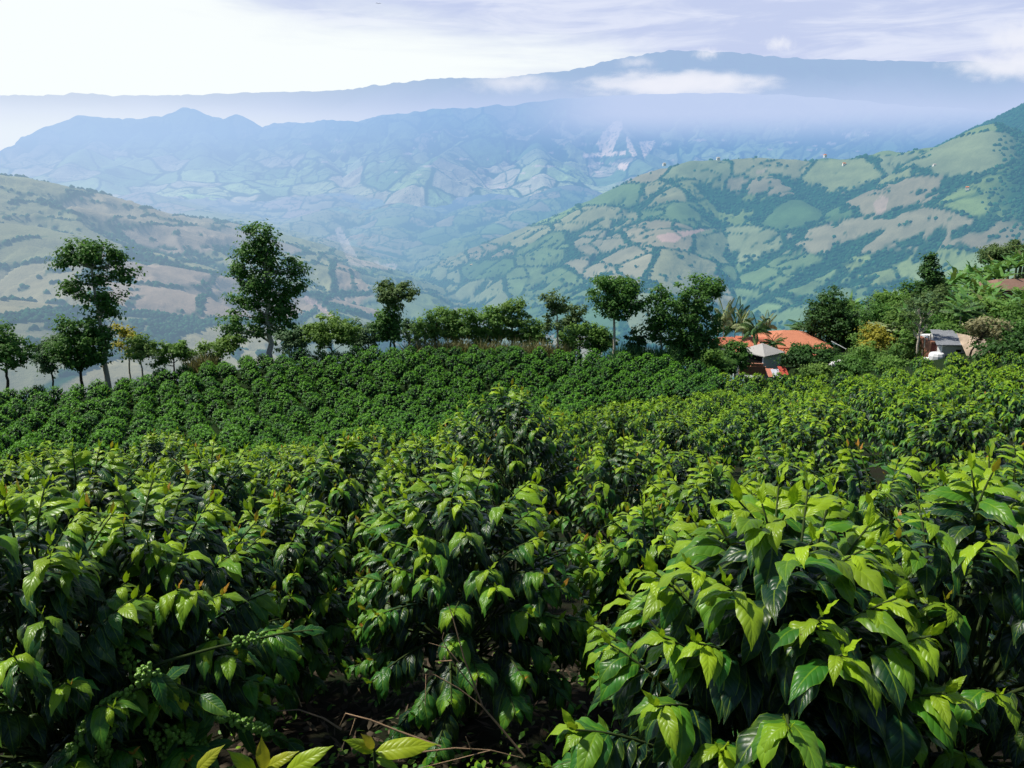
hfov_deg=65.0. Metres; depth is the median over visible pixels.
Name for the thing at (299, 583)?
coffee bush
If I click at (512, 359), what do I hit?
coffee bush
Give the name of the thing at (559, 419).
coffee bush
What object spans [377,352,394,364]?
coffee bush
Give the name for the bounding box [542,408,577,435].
coffee bush
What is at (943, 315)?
garden tree
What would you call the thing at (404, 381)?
coffee bush
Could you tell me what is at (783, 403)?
coffee bush
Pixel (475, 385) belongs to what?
coffee bush
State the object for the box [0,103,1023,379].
hedgerow woods
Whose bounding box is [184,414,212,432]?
coffee bush
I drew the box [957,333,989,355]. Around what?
tarpaulin
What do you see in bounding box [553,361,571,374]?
coffee bush
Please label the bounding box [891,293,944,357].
bare tree
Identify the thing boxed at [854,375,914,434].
coffee bush
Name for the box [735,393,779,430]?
coffee bush
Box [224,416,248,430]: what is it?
coffee bush
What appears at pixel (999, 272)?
banana plant
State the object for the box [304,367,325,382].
coffee bush
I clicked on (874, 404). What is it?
coffee bush
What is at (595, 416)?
coffee bush
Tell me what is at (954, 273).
banana plant
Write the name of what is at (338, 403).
coffee bush
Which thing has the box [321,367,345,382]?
coffee bush
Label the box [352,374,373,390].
coffee bush
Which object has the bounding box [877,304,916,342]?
garden tree
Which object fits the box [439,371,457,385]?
coffee bush
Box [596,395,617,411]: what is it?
coffee bush
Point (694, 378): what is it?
coffee bush
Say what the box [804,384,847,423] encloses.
coffee bush
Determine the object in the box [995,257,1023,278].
banana plant
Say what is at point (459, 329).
shade tree
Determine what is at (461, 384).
coffee bush
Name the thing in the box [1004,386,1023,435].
coffee bush
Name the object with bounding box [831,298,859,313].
garden tree
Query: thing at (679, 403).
coffee bush
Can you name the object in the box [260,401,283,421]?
coffee bush
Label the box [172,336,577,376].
dry grass
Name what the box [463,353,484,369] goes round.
coffee bush
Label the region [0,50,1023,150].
mountains
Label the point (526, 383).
coffee bush
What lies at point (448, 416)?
coffee bush
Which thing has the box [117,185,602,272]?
valley
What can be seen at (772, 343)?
palm tree
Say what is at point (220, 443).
coffee bush
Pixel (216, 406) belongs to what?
coffee bush
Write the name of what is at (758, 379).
coffee bush
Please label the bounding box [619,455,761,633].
coffee bush
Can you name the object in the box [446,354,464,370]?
coffee bush
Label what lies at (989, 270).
banana plant
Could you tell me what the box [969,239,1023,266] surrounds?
garden tree
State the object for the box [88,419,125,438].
coffee bush
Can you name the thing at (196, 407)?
coffee bush
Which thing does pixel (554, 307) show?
shade tree
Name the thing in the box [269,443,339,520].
coffee bush
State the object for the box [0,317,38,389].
shade tree
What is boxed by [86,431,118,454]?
coffee bush
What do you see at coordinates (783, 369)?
plastic sheet
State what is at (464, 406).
coffee bush
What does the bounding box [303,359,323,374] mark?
coffee bush
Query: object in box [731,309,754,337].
palm tree
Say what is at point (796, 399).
coffee bush
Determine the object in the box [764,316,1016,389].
hillside grass
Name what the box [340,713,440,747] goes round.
dry twig
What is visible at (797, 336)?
farmhouse
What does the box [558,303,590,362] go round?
shade tree
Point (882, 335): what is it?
yellow shrub
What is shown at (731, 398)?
coffee bush
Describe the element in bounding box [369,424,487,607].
coffee bush
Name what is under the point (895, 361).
shrub
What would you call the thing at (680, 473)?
coffee bush
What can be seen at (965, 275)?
banana plant
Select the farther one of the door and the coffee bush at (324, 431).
the door
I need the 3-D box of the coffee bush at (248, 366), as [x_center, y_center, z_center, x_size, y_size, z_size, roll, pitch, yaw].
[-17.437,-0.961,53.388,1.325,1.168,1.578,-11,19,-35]
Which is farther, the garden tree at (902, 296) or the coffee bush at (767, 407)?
the garden tree at (902, 296)
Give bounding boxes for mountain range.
[0,93,1001,206]
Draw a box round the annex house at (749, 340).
[733,336,769,376]
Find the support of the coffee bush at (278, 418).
on the ground at (486, 738)
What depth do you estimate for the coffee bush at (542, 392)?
48.73 m
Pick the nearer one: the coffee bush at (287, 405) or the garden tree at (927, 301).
the coffee bush at (287, 405)
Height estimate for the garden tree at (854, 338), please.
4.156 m
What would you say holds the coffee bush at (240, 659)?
on the ground at (486, 738)
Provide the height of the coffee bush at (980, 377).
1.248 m
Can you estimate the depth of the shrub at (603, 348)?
63.64 m
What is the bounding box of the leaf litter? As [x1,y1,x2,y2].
[124,636,731,767]
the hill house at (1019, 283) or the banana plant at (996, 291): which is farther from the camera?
the hill house at (1019, 283)
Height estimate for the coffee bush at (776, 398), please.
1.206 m
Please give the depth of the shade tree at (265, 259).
57.21 m
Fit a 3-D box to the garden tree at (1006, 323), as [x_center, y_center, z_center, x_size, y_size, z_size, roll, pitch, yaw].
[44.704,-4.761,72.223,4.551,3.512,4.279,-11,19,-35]
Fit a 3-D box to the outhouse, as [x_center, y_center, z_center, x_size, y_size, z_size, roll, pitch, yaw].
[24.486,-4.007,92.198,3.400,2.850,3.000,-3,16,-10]
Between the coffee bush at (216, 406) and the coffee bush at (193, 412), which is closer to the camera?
the coffee bush at (193, 412)
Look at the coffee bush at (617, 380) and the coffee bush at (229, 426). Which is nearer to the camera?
the coffee bush at (229, 426)
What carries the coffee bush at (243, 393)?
on the ground at (486, 738)
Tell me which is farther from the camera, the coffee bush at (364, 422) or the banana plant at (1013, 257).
the banana plant at (1013, 257)
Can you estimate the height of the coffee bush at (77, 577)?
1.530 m
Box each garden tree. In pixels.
[704,343,734,365]
[722,339,753,378]
[770,341,842,370]
[797,282,865,351]
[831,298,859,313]
[834,308,860,350]
[845,326,882,351]
[853,307,878,332]
[855,302,898,341]
[857,290,895,312]
[869,290,909,311]
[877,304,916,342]
[886,326,920,357]
[890,278,926,299]
[890,289,913,306]
[894,296,932,323]
[902,292,941,325]
[904,305,956,333]
[917,283,955,303]
[926,300,956,324]
[927,318,969,334]
[944,308,974,328]
[949,299,990,332]
[963,291,1001,304]
[966,337,1021,361]
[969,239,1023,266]
[976,298,1016,323]
[984,313,1023,338]
[987,296,1023,328]
[987,317,1023,338]
[994,327,1023,355]
[1003,286,1023,307]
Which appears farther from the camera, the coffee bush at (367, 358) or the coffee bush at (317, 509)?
the coffee bush at (367, 358)
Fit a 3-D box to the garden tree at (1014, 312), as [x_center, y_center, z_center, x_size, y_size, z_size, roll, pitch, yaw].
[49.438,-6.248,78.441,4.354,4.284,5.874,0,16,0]
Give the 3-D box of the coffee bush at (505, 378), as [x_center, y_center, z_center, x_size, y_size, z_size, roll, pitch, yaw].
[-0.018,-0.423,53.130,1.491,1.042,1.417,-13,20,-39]
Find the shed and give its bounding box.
[745,343,785,379]
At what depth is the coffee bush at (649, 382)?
49.17 m
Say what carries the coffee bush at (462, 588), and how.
on the ground at (486, 738)
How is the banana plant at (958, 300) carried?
on the ground at (486, 738)
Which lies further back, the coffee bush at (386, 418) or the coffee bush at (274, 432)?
the coffee bush at (386, 418)
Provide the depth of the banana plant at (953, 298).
91.11 m
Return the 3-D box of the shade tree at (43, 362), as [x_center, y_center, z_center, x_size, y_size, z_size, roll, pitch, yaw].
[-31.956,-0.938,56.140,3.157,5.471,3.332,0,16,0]
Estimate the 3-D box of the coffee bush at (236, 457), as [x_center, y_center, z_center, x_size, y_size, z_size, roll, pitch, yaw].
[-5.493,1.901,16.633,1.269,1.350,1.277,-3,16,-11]
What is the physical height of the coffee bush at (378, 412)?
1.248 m
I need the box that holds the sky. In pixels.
[0,0,1023,95]
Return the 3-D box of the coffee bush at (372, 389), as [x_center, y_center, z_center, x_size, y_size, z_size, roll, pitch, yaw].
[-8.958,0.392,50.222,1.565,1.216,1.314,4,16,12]
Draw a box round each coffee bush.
[0,403,17,423]
[0,431,14,451]
[0,438,100,490]
[0,443,35,477]
[0,452,59,529]
[0,462,328,767]
[0,474,216,767]
[1,422,30,441]
[2,438,215,684]
[2,445,107,523]
[14,435,42,447]
[15,413,43,431]
[18,431,54,450]
[30,401,54,419]
[37,422,63,444]
[42,442,79,472]
[44,413,69,434]
[54,431,84,449]
[58,423,89,443]
[67,416,91,436]
[72,399,103,418]
[82,441,117,469]
[86,387,109,400]
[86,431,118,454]
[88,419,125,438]
[101,406,130,424]
[111,382,132,395]
[116,431,213,493]
[119,434,297,622]
[127,456,260,557]
[128,425,158,442]
[128,426,206,493]
[129,412,158,428]
[129,435,147,459]
[132,385,155,404]
[134,403,158,419]
[135,392,157,408]
[152,420,179,430]
[153,369,178,386]
[154,403,182,420]
[155,386,176,404]
[159,427,187,441]
[160,392,182,406]
[164,408,187,427]
[170,436,189,454]
[179,383,198,401]
[182,403,208,415]
[183,409,203,426]
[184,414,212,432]
[187,422,212,442]
[188,426,217,447]
[195,365,218,380]
[195,430,224,451]
[199,440,231,460]
[203,390,226,406]
[204,453,234,473]
[205,488,378,718]
[206,399,229,417]
[212,408,234,426]
[216,363,238,378]
[219,422,246,442]
[220,378,240,393]
[223,430,252,447]
[223,442,291,501]
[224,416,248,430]
[224,445,271,506]
[226,435,254,457]
[230,406,255,421]
[233,388,255,405]
[235,444,260,463]
[240,360,261,376]
[240,441,283,505]
[241,369,262,385]
[245,418,271,439]
[252,380,271,399]
[253,426,283,443]
[254,436,278,451]
[256,388,276,405]
[259,357,278,371]
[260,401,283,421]
[261,441,315,504]
[267,413,292,430]
[267,442,292,456]
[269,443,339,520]
[270,375,290,391]
[270,431,419,636]
[274,383,295,398]
[280,421,305,442]
[282,397,299,416]
[284,367,304,383]
[284,430,306,446]
[288,374,314,391]
[289,411,309,429]
[289,435,307,444]
[296,381,315,399]
[296,459,390,567]
[300,434,323,445]
[301,437,324,453]
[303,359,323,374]
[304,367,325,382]
[304,395,325,414]
[304,416,325,434]
[308,426,337,442]
[310,422,330,435]
[314,443,337,463]
[315,377,335,391]
[317,408,337,426]
[319,383,338,399]
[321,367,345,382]
[324,429,350,451]
[325,389,344,408]
[330,417,350,432]
[333,397,355,412]
[334,407,359,427]
[335,423,406,484]
[338,374,356,389]
[341,452,597,765]
[344,357,363,373]
[347,390,365,406]
[350,364,370,380]
[350,416,373,430]
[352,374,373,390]
[353,425,377,449]
[358,381,379,398]
[359,351,377,366]
[359,401,381,416]
[364,405,391,425]
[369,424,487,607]
[372,365,389,381]
[373,373,398,390]
[375,394,399,410]
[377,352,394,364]
[378,413,396,423]
[381,381,401,396]
[382,434,432,493]
[387,420,413,440]
[389,427,412,452]
[390,361,409,377]
[394,392,411,407]
[399,369,422,387]
[400,399,422,412]
[403,354,422,370]
[406,384,427,399]
[407,405,423,419]
[412,430,441,457]
[413,421,438,435]
[414,415,437,431]
[415,418,503,515]
[417,407,436,422]
[418,393,438,410]
[420,388,440,404]
[422,371,442,386]
[424,378,445,396]
[425,355,442,369]
[430,365,447,379]
[434,401,455,415]
[436,415,459,432]
[437,385,453,402]
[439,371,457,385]
[442,379,597,570]
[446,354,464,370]
[446,393,463,408]
[449,378,468,393]
[452,363,468,378]
[452,409,470,419]
[453,400,469,411]
[455,386,476,399]
[458,417,512,489]
[462,369,478,384]
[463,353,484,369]
[464,393,483,407]
[469,379,485,394]
[483,354,500,366]
[483,368,499,384]
[484,413,528,493]
[487,393,506,406]
[490,380,511,394]
[492,361,510,377]
[500,370,521,385]
[504,351,520,366]
[510,418,587,520]
[513,376,532,390]
[513,388,530,401]
[521,353,538,366]
[521,368,538,381]
[522,410,586,484]
[528,359,548,374]
[531,375,552,389]
[531,398,555,416]
[533,387,551,401]
[536,461,987,767]
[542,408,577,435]
[542,411,574,440]
[544,366,560,380]
[544,432,690,609]
[552,409,584,437]
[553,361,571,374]
[556,383,574,398]
[557,351,575,366]
[560,409,607,461]
[561,396,577,414]
[561,494,709,693]
[562,377,581,394]
[573,359,590,370]
[573,382,598,400]
[574,372,590,385]
[576,399,596,415]
[578,402,612,437]
[584,402,652,484]
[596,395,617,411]
[597,366,614,384]
[598,400,629,430]
[599,380,619,394]
[601,389,623,407]
[609,373,628,388]
[617,362,638,375]
[618,378,637,393]
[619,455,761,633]
[622,403,658,432]
[623,397,676,466]
[624,399,646,428]
[625,386,649,404]
[627,444,730,522]
[629,370,645,387]
[630,356,650,370]
[637,376,659,390]
[637,410,715,506]
[641,400,700,451]
[643,394,678,427]
[649,382,674,400]
[654,394,691,426]
[662,410,741,473]
[681,390,709,420]
[685,394,723,433]
[686,394,723,436]
[687,373,704,390]
[698,389,734,423]
[699,410,758,471]
[707,400,758,458]
[708,388,742,421]
[712,389,743,414]
[715,441,845,552]
[719,396,773,448]
[730,391,780,426]
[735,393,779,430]
[748,406,855,519]
[749,372,765,390]
[750,394,843,466]
[755,438,1018,685]
[758,381,790,412]
[762,384,795,416]
[769,393,881,492]
[774,388,847,462]
[776,384,825,422]
[787,376,822,407]
[797,381,832,406]
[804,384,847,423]
[835,374,869,410]
[840,377,897,435]
[844,379,904,453]
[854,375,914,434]
[859,440,1023,767]
[867,384,963,483]
[875,375,958,459]
[883,397,1023,494]
[886,370,928,407]
[889,376,932,408]
[894,450,1021,540]
[910,436,1023,654]
[915,367,950,385]
[915,377,981,427]
[919,375,973,422]
[943,365,986,390]
[957,373,1023,472]
[958,374,1018,422]
[963,365,1004,408]
[967,358,996,376]
[982,368,1023,425]
[983,367,1017,388]
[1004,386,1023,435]
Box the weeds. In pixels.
[218,650,732,767]
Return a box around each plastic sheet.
[765,368,772,376]
[771,369,780,377]
[777,366,788,374]
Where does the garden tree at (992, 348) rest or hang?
on the ground at (486, 738)
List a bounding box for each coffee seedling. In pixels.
[197,736,333,767]
[344,734,437,767]
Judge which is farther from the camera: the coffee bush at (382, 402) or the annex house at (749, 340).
the annex house at (749, 340)
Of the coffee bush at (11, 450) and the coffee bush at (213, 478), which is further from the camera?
the coffee bush at (11, 450)
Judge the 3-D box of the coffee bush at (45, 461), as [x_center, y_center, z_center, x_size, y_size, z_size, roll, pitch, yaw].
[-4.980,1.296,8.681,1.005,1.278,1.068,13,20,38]
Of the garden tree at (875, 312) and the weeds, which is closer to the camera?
the weeds
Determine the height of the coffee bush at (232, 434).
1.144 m
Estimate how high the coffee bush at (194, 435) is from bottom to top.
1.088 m
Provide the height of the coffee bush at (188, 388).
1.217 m
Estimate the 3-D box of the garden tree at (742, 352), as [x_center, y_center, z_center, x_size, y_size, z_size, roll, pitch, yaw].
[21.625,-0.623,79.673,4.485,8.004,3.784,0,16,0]
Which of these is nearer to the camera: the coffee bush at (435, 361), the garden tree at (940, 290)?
the coffee bush at (435, 361)
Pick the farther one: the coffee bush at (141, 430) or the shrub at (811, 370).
the shrub at (811, 370)
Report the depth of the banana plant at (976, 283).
95.30 m
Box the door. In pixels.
[931,344,935,351]
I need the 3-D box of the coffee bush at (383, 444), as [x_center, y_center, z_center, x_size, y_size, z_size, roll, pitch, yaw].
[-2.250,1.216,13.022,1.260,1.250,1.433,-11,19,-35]
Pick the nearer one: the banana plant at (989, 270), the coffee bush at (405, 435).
the coffee bush at (405, 435)
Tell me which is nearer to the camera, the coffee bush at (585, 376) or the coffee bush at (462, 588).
the coffee bush at (462, 588)
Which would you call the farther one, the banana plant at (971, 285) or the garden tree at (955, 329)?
the banana plant at (971, 285)
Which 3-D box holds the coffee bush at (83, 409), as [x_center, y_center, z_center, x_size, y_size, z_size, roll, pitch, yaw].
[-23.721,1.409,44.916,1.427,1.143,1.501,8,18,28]
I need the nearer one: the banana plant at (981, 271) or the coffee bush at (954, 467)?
the coffee bush at (954, 467)
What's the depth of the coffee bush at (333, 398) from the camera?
48.27 m
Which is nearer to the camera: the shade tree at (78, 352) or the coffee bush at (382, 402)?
the coffee bush at (382, 402)
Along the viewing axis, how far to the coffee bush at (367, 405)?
45.71 m
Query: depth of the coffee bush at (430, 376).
52.34 m
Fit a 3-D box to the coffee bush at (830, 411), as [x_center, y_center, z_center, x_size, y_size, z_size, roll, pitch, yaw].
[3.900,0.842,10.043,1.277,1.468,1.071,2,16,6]
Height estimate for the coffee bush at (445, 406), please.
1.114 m
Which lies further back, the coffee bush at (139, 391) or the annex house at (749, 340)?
the annex house at (749, 340)
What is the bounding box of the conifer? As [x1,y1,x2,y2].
[910,251,955,298]
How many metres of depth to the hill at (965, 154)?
1476.70 m
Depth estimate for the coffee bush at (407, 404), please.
47.34 m
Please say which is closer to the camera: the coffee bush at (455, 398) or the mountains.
the coffee bush at (455, 398)
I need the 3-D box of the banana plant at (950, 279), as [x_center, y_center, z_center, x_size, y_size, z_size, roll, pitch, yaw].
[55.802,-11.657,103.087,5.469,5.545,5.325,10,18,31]
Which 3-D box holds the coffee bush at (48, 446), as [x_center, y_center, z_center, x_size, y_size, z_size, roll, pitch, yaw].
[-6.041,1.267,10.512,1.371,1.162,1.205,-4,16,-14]
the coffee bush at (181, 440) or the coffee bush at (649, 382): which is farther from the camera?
the coffee bush at (649, 382)
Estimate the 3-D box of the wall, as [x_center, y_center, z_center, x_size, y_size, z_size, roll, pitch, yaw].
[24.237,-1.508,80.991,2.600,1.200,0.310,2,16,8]
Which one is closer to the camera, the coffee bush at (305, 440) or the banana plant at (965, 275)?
the coffee bush at (305, 440)
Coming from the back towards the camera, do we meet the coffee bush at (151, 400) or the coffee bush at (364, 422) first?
the coffee bush at (151, 400)
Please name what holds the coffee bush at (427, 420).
on the ground at (486, 738)
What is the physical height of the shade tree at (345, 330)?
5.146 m
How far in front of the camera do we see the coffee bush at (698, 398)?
29.21 m
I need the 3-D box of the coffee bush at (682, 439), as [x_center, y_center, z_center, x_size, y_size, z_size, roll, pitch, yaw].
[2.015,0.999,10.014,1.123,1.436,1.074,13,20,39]
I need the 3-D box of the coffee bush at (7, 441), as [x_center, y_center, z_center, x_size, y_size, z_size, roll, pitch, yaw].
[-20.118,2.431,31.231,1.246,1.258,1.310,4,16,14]
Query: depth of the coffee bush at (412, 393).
50.23 m
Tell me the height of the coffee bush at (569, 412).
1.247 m
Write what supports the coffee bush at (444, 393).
on the ground at (486, 738)
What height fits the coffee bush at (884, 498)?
1.437 m
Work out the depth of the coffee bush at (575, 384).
50.64 m
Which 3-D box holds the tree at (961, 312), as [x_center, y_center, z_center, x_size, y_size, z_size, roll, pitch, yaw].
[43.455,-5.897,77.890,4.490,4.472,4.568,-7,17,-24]
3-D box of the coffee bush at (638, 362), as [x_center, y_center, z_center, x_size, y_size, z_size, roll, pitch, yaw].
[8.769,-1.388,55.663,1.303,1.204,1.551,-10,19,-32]
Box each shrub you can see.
[588,327,620,354]
[623,329,647,352]
[664,342,697,364]
[695,348,734,370]
[716,355,743,375]
[796,361,834,378]
[828,354,874,374]
[838,340,900,364]
[855,320,897,353]
[870,354,911,370]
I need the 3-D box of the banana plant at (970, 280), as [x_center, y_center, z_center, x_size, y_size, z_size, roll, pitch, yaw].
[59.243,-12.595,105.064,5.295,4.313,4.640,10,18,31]
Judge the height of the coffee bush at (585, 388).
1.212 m
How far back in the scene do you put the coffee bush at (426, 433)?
31.67 m
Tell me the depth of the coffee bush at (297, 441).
35.68 m
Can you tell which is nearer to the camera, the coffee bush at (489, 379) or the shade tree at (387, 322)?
the coffee bush at (489, 379)
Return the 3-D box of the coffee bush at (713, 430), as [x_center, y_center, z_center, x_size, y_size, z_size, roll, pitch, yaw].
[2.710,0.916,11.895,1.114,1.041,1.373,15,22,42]
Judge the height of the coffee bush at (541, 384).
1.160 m
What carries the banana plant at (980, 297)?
on the ground at (486, 738)
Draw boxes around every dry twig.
[277,698,341,730]
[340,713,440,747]
[398,737,521,767]
[425,604,524,756]
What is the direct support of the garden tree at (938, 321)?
on the ground at (486, 738)
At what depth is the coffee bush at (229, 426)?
38.63 m
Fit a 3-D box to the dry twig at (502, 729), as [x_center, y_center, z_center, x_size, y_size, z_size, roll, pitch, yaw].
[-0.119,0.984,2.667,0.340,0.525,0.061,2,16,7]
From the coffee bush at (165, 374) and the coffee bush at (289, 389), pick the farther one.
the coffee bush at (165, 374)
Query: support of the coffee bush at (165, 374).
on the ground at (486, 738)
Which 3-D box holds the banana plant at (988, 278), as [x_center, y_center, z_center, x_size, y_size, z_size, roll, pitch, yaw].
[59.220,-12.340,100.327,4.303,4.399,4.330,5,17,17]
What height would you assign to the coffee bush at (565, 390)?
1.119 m
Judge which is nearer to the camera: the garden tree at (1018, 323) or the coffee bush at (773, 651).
the coffee bush at (773, 651)
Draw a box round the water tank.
[928,351,944,359]
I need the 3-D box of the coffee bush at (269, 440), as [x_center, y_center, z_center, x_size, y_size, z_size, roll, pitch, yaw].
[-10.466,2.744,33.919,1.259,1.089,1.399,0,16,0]
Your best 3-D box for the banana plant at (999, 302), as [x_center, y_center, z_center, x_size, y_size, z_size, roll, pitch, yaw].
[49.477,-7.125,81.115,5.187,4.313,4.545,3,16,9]
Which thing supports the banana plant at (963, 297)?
on the ground at (486, 738)
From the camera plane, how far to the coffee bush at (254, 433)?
39.78 m
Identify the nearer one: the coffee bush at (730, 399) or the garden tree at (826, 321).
the coffee bush at (730, 399)
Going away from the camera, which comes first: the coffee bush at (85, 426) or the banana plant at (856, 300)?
the coffee bush at (85, 426)
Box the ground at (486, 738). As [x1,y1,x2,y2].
[0,274,1023,767]
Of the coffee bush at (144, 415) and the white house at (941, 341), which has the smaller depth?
the coffee bush at (144, 415)
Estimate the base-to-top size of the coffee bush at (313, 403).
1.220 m
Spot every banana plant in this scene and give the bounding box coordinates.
[840,289,860,309]
[840,294,864,309]
[894,301,921,319]
[940,285,983,302]
[942,269,967,290]
[943,275,962,287]
[945,292,977,310]
[946,261,980,282]
[946,288,962,302]
[949,280,976,297]
[954,274,976,294]
[954,279,995,294]
[956,273,988,294]
[957,289,991,303]
[958,267,995,280]
[959,261,983,294]
[959,284,995,299]
[962,289,1015,303]
[967,261,1021,279]
[967,269,1004,286]
[967,273,1014,291]
[975,263,1017,278]
[976,283,1009,296]
[982,254,1009,279]
[985,293,1022,309]
[986,256,1022,273]
[992,253,1023,278]
[993,290,1023,320]
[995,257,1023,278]
[1001,245,1023,277]
[1001,249,1022,276]
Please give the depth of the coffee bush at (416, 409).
45.99 m
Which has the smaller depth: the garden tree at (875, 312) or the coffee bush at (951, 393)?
the coffee bush at (951, 393)
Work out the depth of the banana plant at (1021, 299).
83.31 m
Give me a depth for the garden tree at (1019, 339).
63.32 m
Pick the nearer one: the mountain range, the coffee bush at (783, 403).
the coffee bush at (783, 403)
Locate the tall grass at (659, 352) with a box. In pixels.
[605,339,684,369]
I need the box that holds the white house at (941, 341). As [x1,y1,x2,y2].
[915,329,964,356]
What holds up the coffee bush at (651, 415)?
on the ground at (486, 738)
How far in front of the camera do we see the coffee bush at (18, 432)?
34.32 m
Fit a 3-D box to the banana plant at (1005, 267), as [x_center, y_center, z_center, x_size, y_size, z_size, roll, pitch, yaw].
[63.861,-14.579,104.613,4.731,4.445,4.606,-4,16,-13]
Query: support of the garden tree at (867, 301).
on the ground at (486, 738)
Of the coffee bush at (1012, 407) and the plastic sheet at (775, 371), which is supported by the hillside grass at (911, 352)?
the plastic sheet at (775, 371)
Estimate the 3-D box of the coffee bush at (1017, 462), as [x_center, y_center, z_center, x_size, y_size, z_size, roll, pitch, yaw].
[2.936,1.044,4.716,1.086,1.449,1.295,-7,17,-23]
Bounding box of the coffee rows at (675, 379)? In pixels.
[0,343,725,466]
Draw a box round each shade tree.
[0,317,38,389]
[26,333,68,390]
[36,313,124,385]
[44,235,147,392]
[109,321,141,378]
[117,332,162,376]
[147,339,197,378]
[194,333,252,363]
[211,219,317,360]
[265,324,310,356]
[299,309,362,352]
[349,316,384,353]
[367,305,408,347]
[372,277,419,349]
[400,318,419,344]
[408,305,462,345]
[439,307,479,345]
[467,304,511,345]
[495,294,532,345]
[513,317,553,344]
[538,288,573,347]
[554,320,609,353]
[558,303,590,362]
[585,273,652,353]
[631,282,692,353]
[660,272,732,361]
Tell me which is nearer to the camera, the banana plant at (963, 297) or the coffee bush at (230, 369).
the coffee bush at (230, 369)
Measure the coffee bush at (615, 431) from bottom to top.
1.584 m
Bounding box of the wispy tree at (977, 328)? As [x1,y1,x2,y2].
[961,314,1015,358]
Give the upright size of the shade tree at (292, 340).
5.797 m
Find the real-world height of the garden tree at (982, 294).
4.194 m
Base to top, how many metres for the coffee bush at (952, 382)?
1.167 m
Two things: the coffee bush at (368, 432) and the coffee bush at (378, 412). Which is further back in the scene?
the coffee bush at (378, 412)
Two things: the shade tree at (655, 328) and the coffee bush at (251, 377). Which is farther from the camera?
the shade tree at (655, 328)
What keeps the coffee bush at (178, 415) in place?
on the ground at (486, 738)
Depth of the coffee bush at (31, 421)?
38.86 m
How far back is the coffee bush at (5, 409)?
41.80 m
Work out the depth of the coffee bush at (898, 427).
10.45 m
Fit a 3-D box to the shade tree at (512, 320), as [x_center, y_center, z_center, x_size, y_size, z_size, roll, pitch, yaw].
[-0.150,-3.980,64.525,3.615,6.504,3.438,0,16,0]
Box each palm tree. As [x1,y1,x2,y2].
[714,297,735,336]
[722,296,749,379]
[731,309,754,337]
[740,311,771,344]
[757,311,776,329]
[760,332,786,348]
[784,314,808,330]
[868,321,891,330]
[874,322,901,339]
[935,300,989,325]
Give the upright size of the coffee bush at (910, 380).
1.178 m
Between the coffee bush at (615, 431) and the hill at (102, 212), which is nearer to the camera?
the coffee bush at (615, 431)
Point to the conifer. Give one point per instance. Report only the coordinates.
(931, 276)
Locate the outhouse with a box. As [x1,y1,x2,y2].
[719,337,734,346]
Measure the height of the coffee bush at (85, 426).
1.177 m
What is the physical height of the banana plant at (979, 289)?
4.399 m
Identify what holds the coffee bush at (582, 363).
on the ground at (486, 738)
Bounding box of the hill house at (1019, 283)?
[979,279,1023,299]
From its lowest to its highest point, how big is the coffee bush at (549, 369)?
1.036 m
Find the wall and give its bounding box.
[739,363,765,375]
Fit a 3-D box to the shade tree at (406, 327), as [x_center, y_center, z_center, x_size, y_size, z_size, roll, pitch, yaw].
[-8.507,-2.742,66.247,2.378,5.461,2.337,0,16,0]
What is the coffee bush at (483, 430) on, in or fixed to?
on the ground at (486, 738)
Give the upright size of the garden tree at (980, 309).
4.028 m
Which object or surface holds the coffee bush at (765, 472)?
on the ground at (486, 738)
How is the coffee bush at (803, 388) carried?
on the ground at (486, 738)
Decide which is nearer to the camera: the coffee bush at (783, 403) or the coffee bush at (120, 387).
the coffee bush at (783, 403)
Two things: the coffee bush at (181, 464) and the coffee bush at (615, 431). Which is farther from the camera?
the coffee bush at (615, 431)
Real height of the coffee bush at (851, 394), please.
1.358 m
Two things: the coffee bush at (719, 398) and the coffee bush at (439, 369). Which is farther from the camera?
the coffee bush at (439, 369)
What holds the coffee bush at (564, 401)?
on the ground at (486, 738)
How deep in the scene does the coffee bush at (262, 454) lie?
14.64 m
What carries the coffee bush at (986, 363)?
on the ground at (486, 738)
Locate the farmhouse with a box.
[751,330,833,362]
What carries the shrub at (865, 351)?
on the ground at (486, 738)
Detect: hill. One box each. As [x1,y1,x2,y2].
[0,175,363,400]
[359,105,1023,380]
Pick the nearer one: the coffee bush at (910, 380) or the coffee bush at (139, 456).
the coffee bush at (139, 456)
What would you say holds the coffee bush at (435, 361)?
on the ground at (486, 738)
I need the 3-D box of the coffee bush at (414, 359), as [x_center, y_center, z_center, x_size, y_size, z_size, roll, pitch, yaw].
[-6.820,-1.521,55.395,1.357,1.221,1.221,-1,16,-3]
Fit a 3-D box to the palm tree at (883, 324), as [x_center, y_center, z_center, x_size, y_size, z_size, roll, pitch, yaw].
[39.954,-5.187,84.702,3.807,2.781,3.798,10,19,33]
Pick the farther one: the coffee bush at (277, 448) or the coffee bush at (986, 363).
the coffee bush at (986, 363)
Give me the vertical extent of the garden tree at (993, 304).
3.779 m
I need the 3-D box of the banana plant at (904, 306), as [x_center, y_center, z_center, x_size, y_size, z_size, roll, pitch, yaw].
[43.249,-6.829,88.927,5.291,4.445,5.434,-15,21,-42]
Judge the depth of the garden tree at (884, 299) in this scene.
94.75 m
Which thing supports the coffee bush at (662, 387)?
on the ground at (486, 738)
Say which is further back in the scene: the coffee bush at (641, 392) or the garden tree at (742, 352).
the garden tree at (742, 352)
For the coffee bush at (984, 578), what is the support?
on the ground at (486, 738)
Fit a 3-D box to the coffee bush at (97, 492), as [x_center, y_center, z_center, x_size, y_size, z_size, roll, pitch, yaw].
[-2.197,1.008,4.205,1.164,1.478,1.145,0,16,0]

